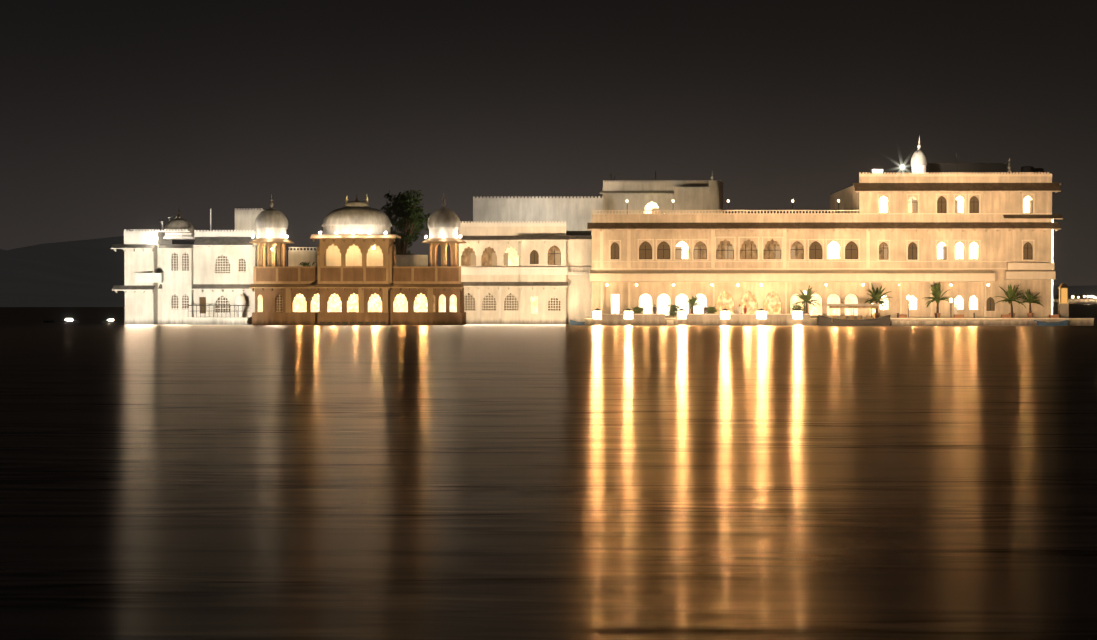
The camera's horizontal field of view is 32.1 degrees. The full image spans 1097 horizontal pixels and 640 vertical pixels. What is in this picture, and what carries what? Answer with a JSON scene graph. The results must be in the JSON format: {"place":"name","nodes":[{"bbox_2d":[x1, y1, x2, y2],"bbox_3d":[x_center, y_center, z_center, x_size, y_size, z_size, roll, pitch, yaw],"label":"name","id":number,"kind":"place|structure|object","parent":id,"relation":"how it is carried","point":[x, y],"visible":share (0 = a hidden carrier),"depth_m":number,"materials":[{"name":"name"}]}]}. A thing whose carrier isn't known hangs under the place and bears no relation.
{"place":"outdoors","nodes":[
{"label":"outdoors","id":0,"kind":"place"},
{"bbox_2d":[0,236,193,306],"bbox_3d":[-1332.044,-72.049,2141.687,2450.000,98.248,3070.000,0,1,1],"label":"hills","id":1,"kind":"structure","parent":0,"point":[85,273],"depth_m":1882.95,"materials":[{"name":"grey"}]},
{"bbox_2d":[0,304,1096,639],"bbox_3d":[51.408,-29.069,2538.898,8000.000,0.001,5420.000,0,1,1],"label":"lake water","id":2,"kind":"structure","parent":0,"point":[542,482],"depth_m":39.23,"materials":[{"name":"black liquid"}]},
{"bbox_2d":[44,318,118,322],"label":"distant lights","id":3,"kind":"object","parent":2,"relation":"on","point":[69,320],"visible":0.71,"depth_m":268.28,"materials":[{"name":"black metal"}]},
{"bbox_2d":[111,208,286,324],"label":"palace building","id":4,"kind":"structure","parent":2,"relation":"in","point":[206,278],"depth_m":249.38,"materials":[{"name":"white paint"}]},
{"bbox_2d":[163,209,194,239],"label":"dome","id":5,"kind":"structure","parent":4,"relation":"attached to","point":[178,223],"depth_m":249.47,"materials":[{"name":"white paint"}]},
{"bbox_2d":[249,195,465,325],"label":"domed pavilion","id":6,"kind":"structure","parent":2,"relation":"in","point":[361,273],"depth_m":244.76,"materials":[{"name":"brown stone"}]},
{"bbox_2d":[249,193,293,265],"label":"domed turret","id":7,"kind":"object","parent":6,"relation":"on","point":[271,224],"visible":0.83,"depth_m":246.47,"materials":[{"name":"brown stone"}]},
{"bbox_2d":[300,262,316,265],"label":"terrace shrub","id":8,"kind":"object","parent":6,"relation":"on","point":[304,264],"visible":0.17,"depth_m":251.93,"materials":[{"name":"green plant"}]},
{"bbox_2d":[422,196,465,265],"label":"domed turret","id":9,"kind":"object","parent":6,"relation":"on","point":[443,223],"visible":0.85,"depth_m":245.98,"materials":[{"name":"brown stone"}]},
{"bbox_2d":[459,221,591,323],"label":"palace wing","id":10,"kind":"structure","parent":2,"relation":"in","point":[525,273],"depth_m":252.65,"materials":[{"name":"white paint"}]},
{"bbox_2d":[473,196,603,234],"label":"palace block","id":11,"kind":"structure","parent":10,"relation":"on","point":[575,213],"depth_m":273.49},
{"bbox_2d":[570,319,584,324],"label":"boat row","id":12,"kind":"object","parent":2,"relation":"in","point":[572,322],"visible":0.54,"depth_m":243.04,"materials":[{"name":"paint"}]},
{"bbox_2d":[587,158,1062,316],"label":"palace building","id":13,"kind":"structure","parent":2,"relation":"in","point":[973,237],"depth_m":248.63,"materials":[{"name":"beige paint"}]},
{"bbox_2d":[600,171,746,213],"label":"palace terrace apartments","id":14,"kind":"structure","parent":13,"relation":"attached to","point":[662,195],"depth_m":275.07,"materials":[{"name":"beige paint"}]},
{"bbox_2d":[910,139,926,173],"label":"dome","id":15,"kind":"structure","parent":13,"relation":"on","point":[919,161],"depth_m":256.59,"materials":[{"name":"white paint"}]},
{"bbox_2d":[584,283,1093,325],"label":"jetty platform","id":16,"kind":"structure","parent":2,"relation":"in","point":[703,319],"depth_m":240.36,"materials":[{"name":"stone"}]},
{"bbox_2d":[632,306,644,314],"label":"bush","id":17,"kind":"object","parent":16,"relation":"on","point":[638,310],"visible":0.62,"depth_m":246.96,"materials":[{"name":"green plant"}]},
{"bbox_2d":[666,304,679,317],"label":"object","id":18,"kind":"object","parent":16,"relation":"on","point":[673,310],"visible":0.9,"depth_m":246.90,"materials":[{"name":"green plant"}]},
{"bbox_2d":[682,294,701,313],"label":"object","id":19,"kind":"structure","parent":16,"relation":"on","point":[692,301],"depth_m":242.87,"materials":[{"name":"plant"}]},
{"bbox_2d":[706,306,718,313],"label":"bush","id":20,"kind":"object","parent":16,"relation":"on","point":[711,310],"visible":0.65,"depth_m":246.73,"materials":[{"name":"green plant"}]},
{"bbox_2d":[592,291,952,319],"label":"lamps","id":21,"kind":"object","parent":16,"relation":"on","point":[761,313],"visible":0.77,"depth_m":240.55,"materials":[{"name":"glowing lamp glass"},{"name":"white plaster"}]},
{"bbox_2d":[791,305,805,313],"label":"bush","id":22,"kind":"object","parent":16,"relation":"on","point":[796,307],"visible":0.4,"depth_m":246.52,"materials":[{"name":"green plant"}]},
{"bbox_2d":[792,285,820,313],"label":"potted palm","id":23,"kind":"object","parent":16,"relation":"on","point":[805,297],"visible":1,"depth_m":246.20,"materials":[{"name":"plant"}]},
{"bbox_2d":[864,283,891,317],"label":"potted palm","id":24,"kind":"object","parent":16,"relation":"on","point":[875,295],"visible":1,"depth_m":245.33,"materials":[{"name":"plant"}]},
{"bbox_2d":[922,282,952,317],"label":"potted palm","id":25,"kind":"object","parent":16,"relation":"on","point":[936,291],"visible":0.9,"depth_m":245.86,"materials":[{"name":"plant"}]},
{"bbox_2d":[993,284,1025,317],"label":"potted palm","id":26,"kind":"object","parent":16,"relation":"on","point":[1010,294],"visible":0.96,"depth_m":245.04,"materials":[{"name":"plant"}]},
{"bbox_2d":[1019,289,1044,317],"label":"potted palm","id":27,"kind":"object","parent":16,"relation":"on","point":[1030,299],"visible":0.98,"depth_m":245.62,"materials":[{"name":"plant"}]},
{"bbox_2d":[817,304,889,325],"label":"boat","id":28,"kind":"object","parent":2,"relation":"on","point":[852,321],"visible":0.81,"depth_m":237.44,"materials":[{"name":"brown wood"}]},
{"bbox_2d":[1034,320,1067,325],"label":"boat row","id":29,"kind":"object","parent":2,"relation":"in","point":[1060,323],"visible":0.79,"depth_m":238.67,"materials":[{"name":"blue paint"}]},
{"bbox_2d":[0,0,1096,285],"label":"sky","id":30,"kind":"structure","parent":0,"point":[116,116],"materials":[{"name":"black"}]},
{"bbox_2d":[1053,285,1096,294],"bbox_3d":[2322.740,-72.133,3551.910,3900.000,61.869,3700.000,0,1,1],"label":"hills","id":31,"kind":"structure","parent":0,"point":[1084,290],"depth_m":3432.12,"materials":[{"name":"grey"}]},
{"bbox_2d":[1053,296,1096,303],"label":"distant shore","id":32,"kind":"structure","parent":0,"point":[1080,301],"depth_m":890.48,"materials":[{"name":"stone"}]},
{"bbox_2d":[1053,295,1096,298],"bbox_3d":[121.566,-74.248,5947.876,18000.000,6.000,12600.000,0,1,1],"label":"buildings","id":33,"kind":"structure","parent":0,"point":[1075,297],"depth_m":1349.83,"materials":[{"name":"white"}]},
{"bbox_2d":[380,190,429,254],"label":"courtyard tree","id":34,"kind":"object","parent":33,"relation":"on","point":[405,208],"visible":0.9,"depth_m":263.22,"materials":[{"name":"green plant"}]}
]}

